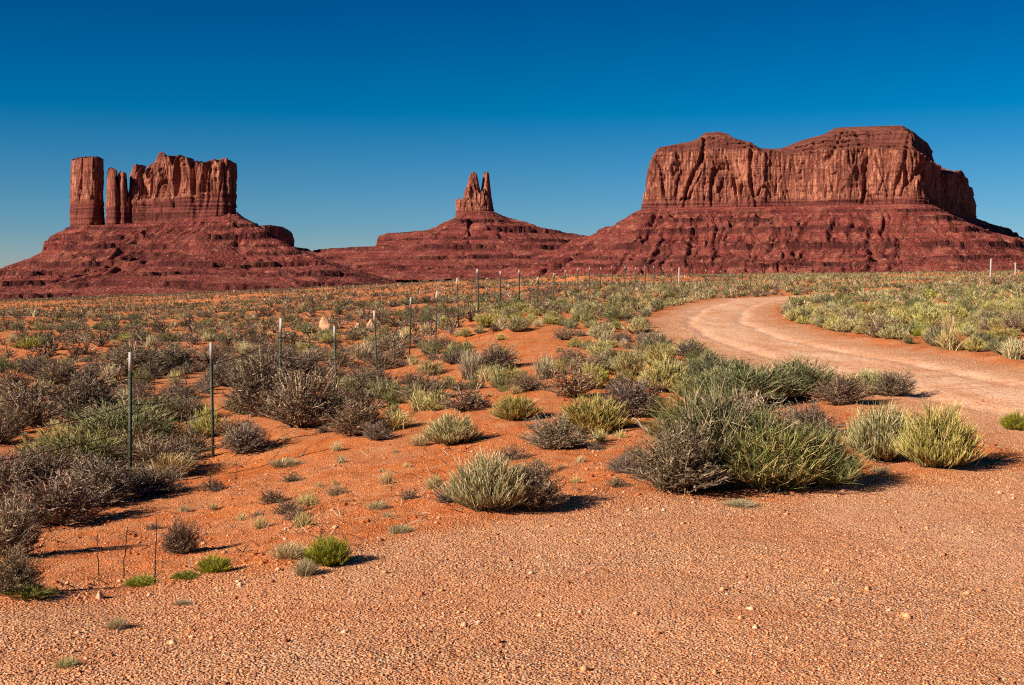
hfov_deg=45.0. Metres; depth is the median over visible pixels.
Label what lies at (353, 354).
bunchgrass
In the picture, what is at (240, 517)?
bunchgrass
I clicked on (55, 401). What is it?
sagebrush
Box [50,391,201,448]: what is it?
ephedra
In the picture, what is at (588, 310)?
ephedra
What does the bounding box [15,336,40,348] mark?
rabbitbrush
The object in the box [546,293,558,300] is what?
ephedra
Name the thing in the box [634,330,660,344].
sagebrush
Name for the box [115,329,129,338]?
ephedra
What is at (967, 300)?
rabbitbrush
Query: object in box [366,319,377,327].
boulder
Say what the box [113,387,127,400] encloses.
bunchgrass
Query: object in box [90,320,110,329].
ephedra
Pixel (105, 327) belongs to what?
ephedra
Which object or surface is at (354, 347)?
sagebrush
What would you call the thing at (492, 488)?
rabbitbrush
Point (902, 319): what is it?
rabbitbrush
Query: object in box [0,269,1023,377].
distant scrub
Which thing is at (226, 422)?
sagebrush
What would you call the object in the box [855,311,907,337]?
sagebrush
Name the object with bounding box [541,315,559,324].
rabbitbrush
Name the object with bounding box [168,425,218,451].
sagebrush
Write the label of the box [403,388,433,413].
bunchgrass
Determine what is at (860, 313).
rabbitbrush
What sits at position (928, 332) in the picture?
rabbitbrush
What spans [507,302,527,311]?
rabbitbrush
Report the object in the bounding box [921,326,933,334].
rabbitbrush
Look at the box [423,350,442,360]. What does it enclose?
sagebrush
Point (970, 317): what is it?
rabbitbrush
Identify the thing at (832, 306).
rabbitbrush
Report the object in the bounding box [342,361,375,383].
sagebrush
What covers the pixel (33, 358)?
sagebrush
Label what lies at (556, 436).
sagebrush
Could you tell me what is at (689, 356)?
ephedra
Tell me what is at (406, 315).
ephedra
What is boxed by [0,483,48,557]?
sagebrush
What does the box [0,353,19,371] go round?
ephedra
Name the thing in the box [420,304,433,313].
ephedra
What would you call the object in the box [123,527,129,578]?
dead stalk
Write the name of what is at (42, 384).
bunchgrass
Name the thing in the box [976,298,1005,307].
rabbitbrush
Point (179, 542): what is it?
sagebrush
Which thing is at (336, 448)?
bunchgrass
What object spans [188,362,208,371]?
sagebrush
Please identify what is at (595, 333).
rabbitbrush
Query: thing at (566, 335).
sagebrush
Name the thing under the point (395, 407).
rabbitbrush
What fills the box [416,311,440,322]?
ephedra
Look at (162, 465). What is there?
bunchgrass
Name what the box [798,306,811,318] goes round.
rabbitbrush
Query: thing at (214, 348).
sagebrush
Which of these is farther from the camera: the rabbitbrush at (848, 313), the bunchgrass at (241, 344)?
the bunchgrass at (241, 344)
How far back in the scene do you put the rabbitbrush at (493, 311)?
39.06 m
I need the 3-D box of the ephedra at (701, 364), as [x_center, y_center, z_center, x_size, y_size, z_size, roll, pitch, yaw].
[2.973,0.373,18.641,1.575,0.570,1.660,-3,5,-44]
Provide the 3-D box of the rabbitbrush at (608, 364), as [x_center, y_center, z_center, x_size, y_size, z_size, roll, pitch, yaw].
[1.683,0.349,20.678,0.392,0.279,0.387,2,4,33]
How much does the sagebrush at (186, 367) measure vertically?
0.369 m
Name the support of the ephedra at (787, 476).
on the ground
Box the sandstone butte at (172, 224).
[0,152,398,298]
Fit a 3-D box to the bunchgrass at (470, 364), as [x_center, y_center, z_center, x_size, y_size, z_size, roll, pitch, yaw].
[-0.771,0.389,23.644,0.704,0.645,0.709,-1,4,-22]
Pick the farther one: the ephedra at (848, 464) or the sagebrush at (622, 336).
the sagebrush at (622, 336)
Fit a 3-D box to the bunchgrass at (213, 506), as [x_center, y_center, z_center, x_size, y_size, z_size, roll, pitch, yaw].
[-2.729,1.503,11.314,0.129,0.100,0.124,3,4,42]
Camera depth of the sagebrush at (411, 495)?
9.61 m
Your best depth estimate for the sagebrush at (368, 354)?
29.31 m
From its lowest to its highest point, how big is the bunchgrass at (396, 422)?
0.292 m
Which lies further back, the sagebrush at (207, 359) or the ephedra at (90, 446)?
the sagebrush at (207, 359)
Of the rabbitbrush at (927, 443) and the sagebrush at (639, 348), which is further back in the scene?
the sagebrush at (639, 348)
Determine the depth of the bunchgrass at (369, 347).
33.95 m
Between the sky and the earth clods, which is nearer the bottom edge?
the earth clods
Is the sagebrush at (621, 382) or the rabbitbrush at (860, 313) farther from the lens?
the rabbitbrush at (860, 313)
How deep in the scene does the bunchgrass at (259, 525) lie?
9.23 m
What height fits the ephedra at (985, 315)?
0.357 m
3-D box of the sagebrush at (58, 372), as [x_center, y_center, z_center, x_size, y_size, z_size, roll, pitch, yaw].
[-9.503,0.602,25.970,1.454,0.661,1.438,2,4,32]
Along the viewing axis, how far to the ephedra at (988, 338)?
23.73 m
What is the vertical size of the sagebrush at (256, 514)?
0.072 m
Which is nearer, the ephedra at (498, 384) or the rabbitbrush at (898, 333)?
the ephedra at (498, 384)
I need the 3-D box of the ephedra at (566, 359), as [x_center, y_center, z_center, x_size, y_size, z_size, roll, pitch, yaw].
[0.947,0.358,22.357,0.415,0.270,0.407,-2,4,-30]
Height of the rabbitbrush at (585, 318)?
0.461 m
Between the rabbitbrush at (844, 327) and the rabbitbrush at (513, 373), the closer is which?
the rabbitbrush at (513, 373)
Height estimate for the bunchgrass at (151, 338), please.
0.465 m
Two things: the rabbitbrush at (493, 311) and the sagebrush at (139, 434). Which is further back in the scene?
the rabbitbrush at (493, 311)
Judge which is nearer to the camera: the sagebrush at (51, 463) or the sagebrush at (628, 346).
the sagebrush at (51, 463)
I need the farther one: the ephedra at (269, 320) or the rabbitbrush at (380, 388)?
the ephedra at (269, 320)
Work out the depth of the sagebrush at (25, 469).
12.49 m
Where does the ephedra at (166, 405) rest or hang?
on the ground
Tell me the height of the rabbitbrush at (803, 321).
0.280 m
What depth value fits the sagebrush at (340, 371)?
26.42 m
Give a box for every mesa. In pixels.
[260,225,323,255]
[501,125,1023,278]
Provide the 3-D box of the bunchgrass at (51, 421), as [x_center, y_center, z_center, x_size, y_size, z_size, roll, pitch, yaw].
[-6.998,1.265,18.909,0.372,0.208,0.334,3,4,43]
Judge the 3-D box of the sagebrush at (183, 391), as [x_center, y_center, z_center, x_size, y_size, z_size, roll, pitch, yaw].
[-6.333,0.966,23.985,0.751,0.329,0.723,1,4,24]
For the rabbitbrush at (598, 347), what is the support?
on the ground
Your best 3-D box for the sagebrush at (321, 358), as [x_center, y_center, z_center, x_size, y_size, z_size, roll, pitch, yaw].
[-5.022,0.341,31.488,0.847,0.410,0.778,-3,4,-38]
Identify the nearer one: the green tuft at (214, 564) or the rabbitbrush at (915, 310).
the green tuft at (214, 564)
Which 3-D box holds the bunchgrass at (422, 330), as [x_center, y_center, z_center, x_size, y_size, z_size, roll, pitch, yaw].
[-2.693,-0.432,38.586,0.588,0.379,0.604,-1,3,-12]
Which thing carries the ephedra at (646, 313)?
on the ground
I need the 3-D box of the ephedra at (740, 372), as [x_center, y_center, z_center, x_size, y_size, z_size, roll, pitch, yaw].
[2.862,0.480,15.450,1.840,0.768,1.924,-2,4,-33]
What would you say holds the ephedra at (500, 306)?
on the ground
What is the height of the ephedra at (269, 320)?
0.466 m
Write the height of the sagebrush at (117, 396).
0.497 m
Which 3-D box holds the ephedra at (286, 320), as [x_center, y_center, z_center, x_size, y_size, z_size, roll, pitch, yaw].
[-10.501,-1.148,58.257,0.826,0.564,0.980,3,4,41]
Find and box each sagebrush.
[0,367,33,388]
[0,375,64,402]
[0,379,23,396]
[0,384,67,426]
[0,386,51,422]
[0,406,34,433]
[0,416,22,444]
[0,447,46,505]
[0,464,118,527]
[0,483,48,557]
[0,542,45,593]
[3,446,51,465]
[11,441,96,492]
[16,353,52,371]
[19,357,50,375]
[24,355,91,385]
[39,381,70,400]
[44,392,58,409]
[45,364,126,422]
[60,449,148,506]
[67,402,120,424]
[79,355,99,361]
[81,357,106,368]
[81,365,101,377]
[89,336,171,376]
[90,434,210,473]
[96,383,134,406]
[107,421,163,448]
[110,384,135,393]
[118,376,128,383]
[121,388,146,402]
[121,457,191,496]
[125,379,150,388]
[127,383,154,396]
[132,357,168,377]
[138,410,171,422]
[141,522,162,529]
[144,384,156,389]
[150,340,206,369]
[151,385,181,394]
[152,390,177,399]
[158,432,189,448]
[159,513,204,553]
[160,375,192,389]
[162,361,183,374]
[164,393,215,420]
[164,436,209,458]
[166,366,191,377]
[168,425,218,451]
[172,384,205,398]
[173,362,194,374]
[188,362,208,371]
[192,343,227,357]
[192,377,220,387]
[194,356,244,386]
[196,348,230,366]
[196,384,213,393]
[199,476,234,490]
[211,484,222,491]
[212,417,277,454]
[213,342,302,416]
[214,415,255,435]
[215,339,238,352]
[219,353,254,367]
[226,343,344,387]
[245,356,352,427]
[250,342,278,354]
[250,487,288,504]
[251,510,264,517]
[269,493,307,514]
[281,504,308,519]
[282,472,304,482]
[289,348,322,365]
[305,349,325,362]
[306,345,329,354]
[314,426,331,432]
[320,358,354,380]
[321,395,391,436]
[323,483,349,495]
[325,347,363,366]
[327,387,359,402]
[331,396,371,417]
[338,388,389,409]
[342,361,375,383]
[345,343,363,352]
[347,365,408,396]
[354,347,379,359]
[360,348,406,369]
[360,349,401,364]
[361,420,399,440]
[368,333,404,350]
[374,329,414,347]
[384,340,415,358]
[389,369,452,401]
[397,370,420,385]
[398,488,423,499]
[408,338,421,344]
[417,333,448,348]
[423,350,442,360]
[424,483,454,503]
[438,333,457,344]
[438,379,502,411]
[439,344,465,364]
[448,376,467,390]
[475,340,522,369]
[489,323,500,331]
[495,443,531,459]
[504,372,551,391]
[504,455,571,510]
[513,410,601,449]
[520,456,554,474]
[534,365,601,398]
[552,325,577,339]
[554,345,586,361]
[556,465,568,469]
[561,353,609,373]
[573,329,585,336]
[587,440,604,449]
[588,348,615,364]
[591,374,672,417]
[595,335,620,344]
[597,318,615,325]
[602,450,641,473]
[602,475,631,487]
[603,372,636,393]
[605,348,626,358]
[615,331,633,341]
[619,341,634,348]
[621,442,647,457]
[622,410,740,493]
[630,345,650,354]
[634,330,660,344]
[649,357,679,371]
[667,337,710,357]
[672,386,810,437]
[776,397,849,434]
[804,370,875,404]
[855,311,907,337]
[868,367,920,395]
[928,317,943,329]
[958,333,985,348]
[976,323,992,329]
[998,312,1023,331]
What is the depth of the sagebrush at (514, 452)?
11.82 m
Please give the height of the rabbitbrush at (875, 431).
0.563 m
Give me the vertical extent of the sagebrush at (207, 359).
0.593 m
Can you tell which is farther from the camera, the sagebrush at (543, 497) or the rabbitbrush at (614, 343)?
the rabbitbrush at (614, 343)
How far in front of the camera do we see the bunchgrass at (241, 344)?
38.84 m
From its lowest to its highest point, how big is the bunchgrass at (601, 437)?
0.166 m
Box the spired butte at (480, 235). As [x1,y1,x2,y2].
[315,172,586,283]
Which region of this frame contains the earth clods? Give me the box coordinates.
[5,329,1009,589]
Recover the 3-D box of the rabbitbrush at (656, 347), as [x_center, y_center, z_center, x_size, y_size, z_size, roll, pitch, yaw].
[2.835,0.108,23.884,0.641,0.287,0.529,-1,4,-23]
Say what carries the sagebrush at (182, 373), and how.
on the ground
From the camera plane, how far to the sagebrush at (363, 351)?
30.46 m
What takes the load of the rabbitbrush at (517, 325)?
on the ground
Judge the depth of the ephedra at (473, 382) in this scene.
20.64 m
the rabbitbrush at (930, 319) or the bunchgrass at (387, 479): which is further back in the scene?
the rabbitbrush at (930, 319)
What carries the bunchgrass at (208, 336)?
on the ground
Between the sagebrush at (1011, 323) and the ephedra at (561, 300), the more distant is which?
the ephedra at (561, 300)
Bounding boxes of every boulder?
[319,316,332,330]
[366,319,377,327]
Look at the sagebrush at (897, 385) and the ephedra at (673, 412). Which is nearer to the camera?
the ephedra at (673, 412)
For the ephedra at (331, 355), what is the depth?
32.14 m
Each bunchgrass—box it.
[6,332,18,342]
[19,432,29,437]
[30,378,51,392]
[44,418,60,431]
[44,421,70,442]
[49,655,81,670]
[94,362,123,380]
[103,615,129,630]
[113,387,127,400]
[135,451,201,479]
[145,333,159,347]
[165,369,184,384]
[171,599,193,605]
[178,505,194,511]
[184,408,203,435]
[202,331,211,341]
[208,501,218,510]
[216,424,248,439]
[223,326,234,332]
[231,341,243,351]
[234,511,250,521]
[235,341,253,354]
[252,515,270,529]
[266,540,310,560]
[267,456,306,468]
[287,512,318,528]
[289,556,320,577]
[295,493,309,504]
[299,491,320,507]
[331,441,343,451]
[335,453,346,463]
[350,344,369,359]
[359,338,373,350]
[365,499,388,509]
[379,408,419,430]
[379,469,395,484]
[382,510,394,517]
[386,523,415,534]
[399,326,413,338]
[401,462,410,467]
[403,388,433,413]
[403,434,433,446]
[407,354,421,365]
[419,323,432,334]
[424,473,446,488]
[454,330,460,336]
[454,349,487,379]
[476,366,497,382]
[493,316,509,328]
[507,384,522,394]
[529,350,560,380]
[531,319,541,326]
[568,296,576,303]
[568,475,581,483]
[575,455,585,462]
[591,428,612,442]
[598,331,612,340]
[612,428,628,438]
[618,338,628,345]
[714,498,759,508]
[868,465,879,472]
[874,466,893,474]
[930,326,967,350]
[939,313,957,330]
[996,337,1023,359]
[997,288,1011,298]
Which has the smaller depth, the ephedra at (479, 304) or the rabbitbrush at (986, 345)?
the rabbitbrush at (986, 345)
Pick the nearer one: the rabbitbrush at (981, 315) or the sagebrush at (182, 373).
the sagebrush at (182, 373)
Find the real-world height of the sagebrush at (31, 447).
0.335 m
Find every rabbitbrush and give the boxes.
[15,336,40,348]
[58,354,73,365]
[116,334,131,341]
[189,405,226,436]
[297,342,310,351]
[319,331,342,343]
[323,374,366,400]
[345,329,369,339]
[364,377,400,399]
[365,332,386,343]
[384,403,403,415]
[400,383,413,395]
[416,359,447,375]
[417,390,451,410]
[417,408,483,445]
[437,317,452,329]
[437,446,535,511]
[438,375,458,388]
[460,327,472,336]
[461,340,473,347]
[472,363,504,378]
[473,313,486,321]
[473,325,485,333]
[476,313,498,327]
[486,391,544,420]
[487,307,504,316]
[488,364,528,384]
[492,314,502,323]
[495,333,506,339]
[499,305,521,319]
[502,316,530,331]
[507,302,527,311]
[508,313,522,321]
[526,315,540,323]
[532,308,541,315]
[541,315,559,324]
[545,310,559,316]
[549,359,564,370]
[551,389,635,434]
[562,300,576,313]
[567,339,584,347]
[569,307,587,321]
[573,302,586,311]
[579,310,597,323]
[579,342,593,349]
[581,302,597,310]
[581,361,607,389]
[583,320,595,327]
[586,320,618,338]
[586,338,611,358]
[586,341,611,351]
[600,345,612,358]
[602,356,616,370]
[605,340,619,347]
[609,321,621,329]
[610,347,649,374]
[612,368,636,383]
[617,305,635,315]
[621,316,655,333]
[636,314,650,325]
[637,354,688,391]
[642,345,679,365]
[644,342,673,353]
[666,373,696,396]
[671,337,706,353]
[697,345,721,359]
[784,308,802,320]
[794,316,810,323]
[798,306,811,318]
[812,306,833,317]
[812,315,829,327]
[816,302,841,313]
[823,316,842,330]
[825,310,844,317]
[829,316,859,332]
[840,308,866,318]
[841,398,921,462]
[845,314,861,323]
[845,366,884,394]
[850,301,876,313]
[852,326,866,333]
[853,311,879,321]
[853,319,867,329]
[872,313,901,326]
[874,323,909,338]
[880,297,904,307]
[880,308,909,322]
[889,312,907,327]
[889,396,988,467]
[901,302,925,319]
[909,308,944,326]
[915,302,932,312]
[920,328,942,337]
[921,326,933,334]
[924,306,942,318]
[934,302,950,309]
[937,303,949,318]
[940,304,973,321]
[943,303,960,314]
[951,321,973,332]
[954,295,978,307]
[958,321,980,336]
[961,318,974,328]
[961,334,985,351]
[965,315,977,323]
[972,308,1001,321]
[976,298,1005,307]
[976,317,993,327]
[977,300,1005,314]
[981,343,994,350]
[983,325,1015,340]
[987,318,1003,328]
[998,303,1018,316]
[1003,328,1021,335]
[1007,296,1023,304]
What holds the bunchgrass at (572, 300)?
on the ground
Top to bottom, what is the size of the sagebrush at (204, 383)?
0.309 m
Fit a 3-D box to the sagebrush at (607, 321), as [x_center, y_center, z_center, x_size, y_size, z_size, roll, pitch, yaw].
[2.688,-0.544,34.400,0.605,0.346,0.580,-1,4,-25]
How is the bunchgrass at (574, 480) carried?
on the ground
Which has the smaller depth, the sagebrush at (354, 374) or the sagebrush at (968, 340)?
the sagebrush at (968, 340)
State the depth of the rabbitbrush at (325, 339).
40.16 m
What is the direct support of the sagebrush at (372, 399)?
on the ground
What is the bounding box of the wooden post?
[990,258,991,276]
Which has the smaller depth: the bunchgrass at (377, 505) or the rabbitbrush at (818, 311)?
the bunchgrass at (377, 505)
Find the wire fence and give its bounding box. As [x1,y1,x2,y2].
[0,266,763,492]
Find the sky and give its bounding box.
[0,0,1023,267]
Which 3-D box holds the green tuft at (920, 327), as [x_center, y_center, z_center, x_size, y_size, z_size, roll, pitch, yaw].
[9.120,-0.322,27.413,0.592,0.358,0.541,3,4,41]
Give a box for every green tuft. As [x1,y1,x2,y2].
[1,582,57,600]
[123,574,159,587]
[170,569,199,580]
[195,553,233,573]
[303,534,353,566]
[498,386,509,391]
[589,363,610,379]
[910,321,931,332]
[911,329,921,335]
[924,289,936,298]
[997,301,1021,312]
[998,408,1023,430]
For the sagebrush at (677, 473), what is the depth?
9.06 m
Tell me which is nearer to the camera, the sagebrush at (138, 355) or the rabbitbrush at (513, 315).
the sagebrush at (138, 355)
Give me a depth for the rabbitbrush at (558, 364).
21.86 m
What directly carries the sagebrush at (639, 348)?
on the ground
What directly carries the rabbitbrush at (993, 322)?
on the ground
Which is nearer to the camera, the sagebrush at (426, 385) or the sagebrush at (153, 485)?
the sagebrush at (153, 485)
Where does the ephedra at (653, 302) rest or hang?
on the ground
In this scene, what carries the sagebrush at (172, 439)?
on the ground
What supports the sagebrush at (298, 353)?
on the ground
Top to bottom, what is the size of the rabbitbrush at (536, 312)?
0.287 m
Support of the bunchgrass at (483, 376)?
on the ground
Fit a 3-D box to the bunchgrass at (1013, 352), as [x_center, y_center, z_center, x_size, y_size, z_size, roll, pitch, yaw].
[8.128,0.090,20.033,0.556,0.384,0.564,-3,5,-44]
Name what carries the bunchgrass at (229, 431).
on the ground
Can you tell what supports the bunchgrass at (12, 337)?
on the ground
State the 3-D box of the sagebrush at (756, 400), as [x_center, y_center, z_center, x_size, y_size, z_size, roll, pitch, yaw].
[2.115,0.701,11.019,1.243,0.717,1.367,-3,4,-39]
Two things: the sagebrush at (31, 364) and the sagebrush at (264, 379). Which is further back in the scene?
the sagebrush at (31, 364)
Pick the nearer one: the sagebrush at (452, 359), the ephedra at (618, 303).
the sagebrush at (452, 359)
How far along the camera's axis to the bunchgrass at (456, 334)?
34.49 m
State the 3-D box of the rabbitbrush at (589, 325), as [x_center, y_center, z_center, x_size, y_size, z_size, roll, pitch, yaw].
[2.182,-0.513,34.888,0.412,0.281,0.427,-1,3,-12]
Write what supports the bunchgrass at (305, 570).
on the dirt road
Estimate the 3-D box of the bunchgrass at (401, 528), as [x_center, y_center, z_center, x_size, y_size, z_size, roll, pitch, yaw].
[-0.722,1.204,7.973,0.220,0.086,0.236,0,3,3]
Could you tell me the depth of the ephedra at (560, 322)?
35.97 m
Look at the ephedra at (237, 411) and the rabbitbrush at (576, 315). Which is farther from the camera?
the rabbitbrush at (576, 315)
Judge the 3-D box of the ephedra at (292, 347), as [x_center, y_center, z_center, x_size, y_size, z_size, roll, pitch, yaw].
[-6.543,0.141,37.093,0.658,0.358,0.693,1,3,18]
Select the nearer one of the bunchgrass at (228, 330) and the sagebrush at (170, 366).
the sagebrush at (170, 366)
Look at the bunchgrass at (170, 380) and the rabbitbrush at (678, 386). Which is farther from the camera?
the bunchgrass at (170, 380)
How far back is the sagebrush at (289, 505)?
9.95 m
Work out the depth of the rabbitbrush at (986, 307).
36.11 m
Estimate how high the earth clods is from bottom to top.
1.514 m
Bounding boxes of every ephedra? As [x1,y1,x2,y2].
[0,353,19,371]
[8,321,25,330]
[9,354,26,372]
[12,425,67,457]
[26,426,141,474]
[33,335,49,345]
[37,322,51,329]
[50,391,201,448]
[55,325,66,332]
[65,320,77,329]
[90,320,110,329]
[98,324,108,330]
[105,392,209,419]
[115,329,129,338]
[124,368,156,383]
[131,317,148,326]
[131,326,157,340]
[154,331,182,342]
[195,317,213,326]
[200,326,215,335]
[213,332,230,339]
[215,393,251,414]
[243,326,259,335]
[260,318,276,324]
[283,312,296,322]
[283,341,303,351]
[296,323,322,333]
[316,326,333,335]
[324,324,339,333]
[324,349,341,357]
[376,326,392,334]
[382,388,406,404]
[397,312,418,321]
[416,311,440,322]
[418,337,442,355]
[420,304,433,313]
[437,342,469,362]
[442,305,456,314]
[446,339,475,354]
[461,375,485,389]
[472,301,488,307]
[486,376,509,388]
[487,301,505,310]
[503,298,517,306]
[508,296,527,304]
[535,354,557,369]
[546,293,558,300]
[555,314,571,325]
[556,295,569,304]
[557,356,571,367]
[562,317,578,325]
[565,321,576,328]
[571,292,588,301]
[582,306,597,316]
[600,305,631,320]
[601,302,618,312]
[605,294,622,302]
[615,299,627,308]
[627,372,799,490]
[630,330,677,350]
[630,379,752,439]
[639,309,651,316]
[649,296,666,307]
[661,289,677,297]
[662,351,759,377]
[670,356,812,405]
[682,348,700,362]
[711,404,839,494]
[751,351,851,400]
[776,416,874,488]
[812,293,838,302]
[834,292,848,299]
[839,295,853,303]
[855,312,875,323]
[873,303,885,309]
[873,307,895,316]
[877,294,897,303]
[903,333,915,343]
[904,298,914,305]
[904,318,928,333]
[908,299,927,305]
[917,322,959,345]
[948,289,961,295]
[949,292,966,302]
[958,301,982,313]
[964,288,979,296]
[966,327,995,343]
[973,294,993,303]
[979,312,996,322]
[982,331,1022,354]
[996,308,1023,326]
[1000,281,1016,289]
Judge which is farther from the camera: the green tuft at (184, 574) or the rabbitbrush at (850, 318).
the rabbitbrush at (850, 318)
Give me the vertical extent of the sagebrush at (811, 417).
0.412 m
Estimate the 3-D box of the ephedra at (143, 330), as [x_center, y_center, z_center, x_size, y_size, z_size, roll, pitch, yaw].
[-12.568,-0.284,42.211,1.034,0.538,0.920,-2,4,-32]
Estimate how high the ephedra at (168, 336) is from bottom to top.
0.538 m
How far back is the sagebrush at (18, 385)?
22.89 m
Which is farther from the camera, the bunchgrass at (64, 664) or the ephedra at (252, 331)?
the ephedra at (252, 331)
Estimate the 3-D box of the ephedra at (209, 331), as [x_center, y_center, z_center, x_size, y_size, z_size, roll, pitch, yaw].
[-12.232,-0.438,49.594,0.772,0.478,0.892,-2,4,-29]
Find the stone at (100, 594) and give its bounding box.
[96,591,103,598]
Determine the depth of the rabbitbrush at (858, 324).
30.35 m
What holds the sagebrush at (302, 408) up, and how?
on the ground
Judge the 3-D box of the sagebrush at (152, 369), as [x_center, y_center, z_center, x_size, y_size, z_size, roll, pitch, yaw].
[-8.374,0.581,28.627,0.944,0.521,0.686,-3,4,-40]
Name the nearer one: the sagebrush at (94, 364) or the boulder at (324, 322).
the sagebrush at (94, 364)
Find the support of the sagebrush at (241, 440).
on the ground
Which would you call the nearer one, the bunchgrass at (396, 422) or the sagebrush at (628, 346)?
the bunchgrass at (396, 422)
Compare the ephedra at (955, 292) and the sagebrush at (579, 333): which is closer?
the sagebrush at (579, 333)
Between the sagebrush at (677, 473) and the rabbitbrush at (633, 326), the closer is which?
the sagebrush at (677, 473)
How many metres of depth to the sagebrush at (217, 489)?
12.59 m
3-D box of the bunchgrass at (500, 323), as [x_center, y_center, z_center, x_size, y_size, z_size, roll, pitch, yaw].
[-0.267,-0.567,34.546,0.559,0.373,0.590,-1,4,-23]
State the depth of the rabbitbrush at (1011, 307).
34.70 m
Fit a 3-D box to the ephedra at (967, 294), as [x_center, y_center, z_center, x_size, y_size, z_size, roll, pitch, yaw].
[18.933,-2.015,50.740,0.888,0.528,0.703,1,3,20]
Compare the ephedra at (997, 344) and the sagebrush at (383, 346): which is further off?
the sagebrush at (383, 346)
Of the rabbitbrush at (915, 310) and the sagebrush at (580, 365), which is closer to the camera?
the sagebrush at (580, 365)
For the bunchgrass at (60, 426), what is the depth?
17.59 m
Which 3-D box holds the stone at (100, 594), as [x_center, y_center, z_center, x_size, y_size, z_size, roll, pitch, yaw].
[-2.149,1.329,6.437,0.047,0.082,0.054,0,3,0]
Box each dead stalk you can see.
[95,534,99,575]
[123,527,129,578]
[153,519,158,579]
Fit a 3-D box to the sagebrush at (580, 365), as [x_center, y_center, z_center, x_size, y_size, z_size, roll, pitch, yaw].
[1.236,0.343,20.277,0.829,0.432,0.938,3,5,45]
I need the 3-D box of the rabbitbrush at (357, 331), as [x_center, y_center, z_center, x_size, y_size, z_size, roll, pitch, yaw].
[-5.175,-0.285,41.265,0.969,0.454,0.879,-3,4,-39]
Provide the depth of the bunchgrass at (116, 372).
28.08 m
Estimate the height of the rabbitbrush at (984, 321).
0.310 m
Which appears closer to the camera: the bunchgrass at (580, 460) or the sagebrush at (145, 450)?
the bunchgrass at (580, 460)
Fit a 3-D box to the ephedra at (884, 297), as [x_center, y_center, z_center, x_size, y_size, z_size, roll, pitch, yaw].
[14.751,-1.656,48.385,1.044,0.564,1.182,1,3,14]
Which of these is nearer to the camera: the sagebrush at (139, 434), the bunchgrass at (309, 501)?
the bunchgrass at (309, 501)
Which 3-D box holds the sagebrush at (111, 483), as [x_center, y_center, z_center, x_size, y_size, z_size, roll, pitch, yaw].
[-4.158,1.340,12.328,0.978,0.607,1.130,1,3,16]
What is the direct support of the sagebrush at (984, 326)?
on the ground
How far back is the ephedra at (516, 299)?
50.09 m
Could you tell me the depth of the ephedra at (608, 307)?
42.12 m
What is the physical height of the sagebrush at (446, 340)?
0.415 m
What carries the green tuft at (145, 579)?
on the ground
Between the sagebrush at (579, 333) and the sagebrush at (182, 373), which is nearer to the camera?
the sagebrush at (182, 373)
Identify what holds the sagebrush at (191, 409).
on the ground
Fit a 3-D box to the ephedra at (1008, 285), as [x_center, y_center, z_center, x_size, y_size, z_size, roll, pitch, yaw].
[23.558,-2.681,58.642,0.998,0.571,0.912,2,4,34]
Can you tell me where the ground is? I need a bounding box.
[0,272,1023,608]
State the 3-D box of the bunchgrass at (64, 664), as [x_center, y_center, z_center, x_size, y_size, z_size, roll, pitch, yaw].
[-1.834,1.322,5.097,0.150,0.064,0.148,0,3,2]
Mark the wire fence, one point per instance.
(129, 405)
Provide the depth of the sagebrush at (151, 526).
10.48 m
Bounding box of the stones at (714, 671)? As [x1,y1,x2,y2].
[0,299,1023,684]
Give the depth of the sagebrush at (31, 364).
30.60 m
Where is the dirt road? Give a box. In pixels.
[0,285,1023,684]
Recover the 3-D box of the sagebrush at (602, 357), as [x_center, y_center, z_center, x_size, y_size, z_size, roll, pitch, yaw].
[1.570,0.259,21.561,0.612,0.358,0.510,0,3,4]
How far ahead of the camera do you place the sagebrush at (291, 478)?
12.64 m
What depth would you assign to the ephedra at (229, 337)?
47.69 m
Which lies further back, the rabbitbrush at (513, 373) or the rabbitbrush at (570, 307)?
the rabbitbrush at (570, 307)
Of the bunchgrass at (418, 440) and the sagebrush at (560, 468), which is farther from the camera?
the bunchgrass at (418, 440)
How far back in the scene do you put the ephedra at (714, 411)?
9.31 m
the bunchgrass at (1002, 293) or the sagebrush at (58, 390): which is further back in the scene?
the bunchgrass at (1002, 293)
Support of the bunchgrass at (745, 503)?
on the dirt road
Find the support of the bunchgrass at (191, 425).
on the ground

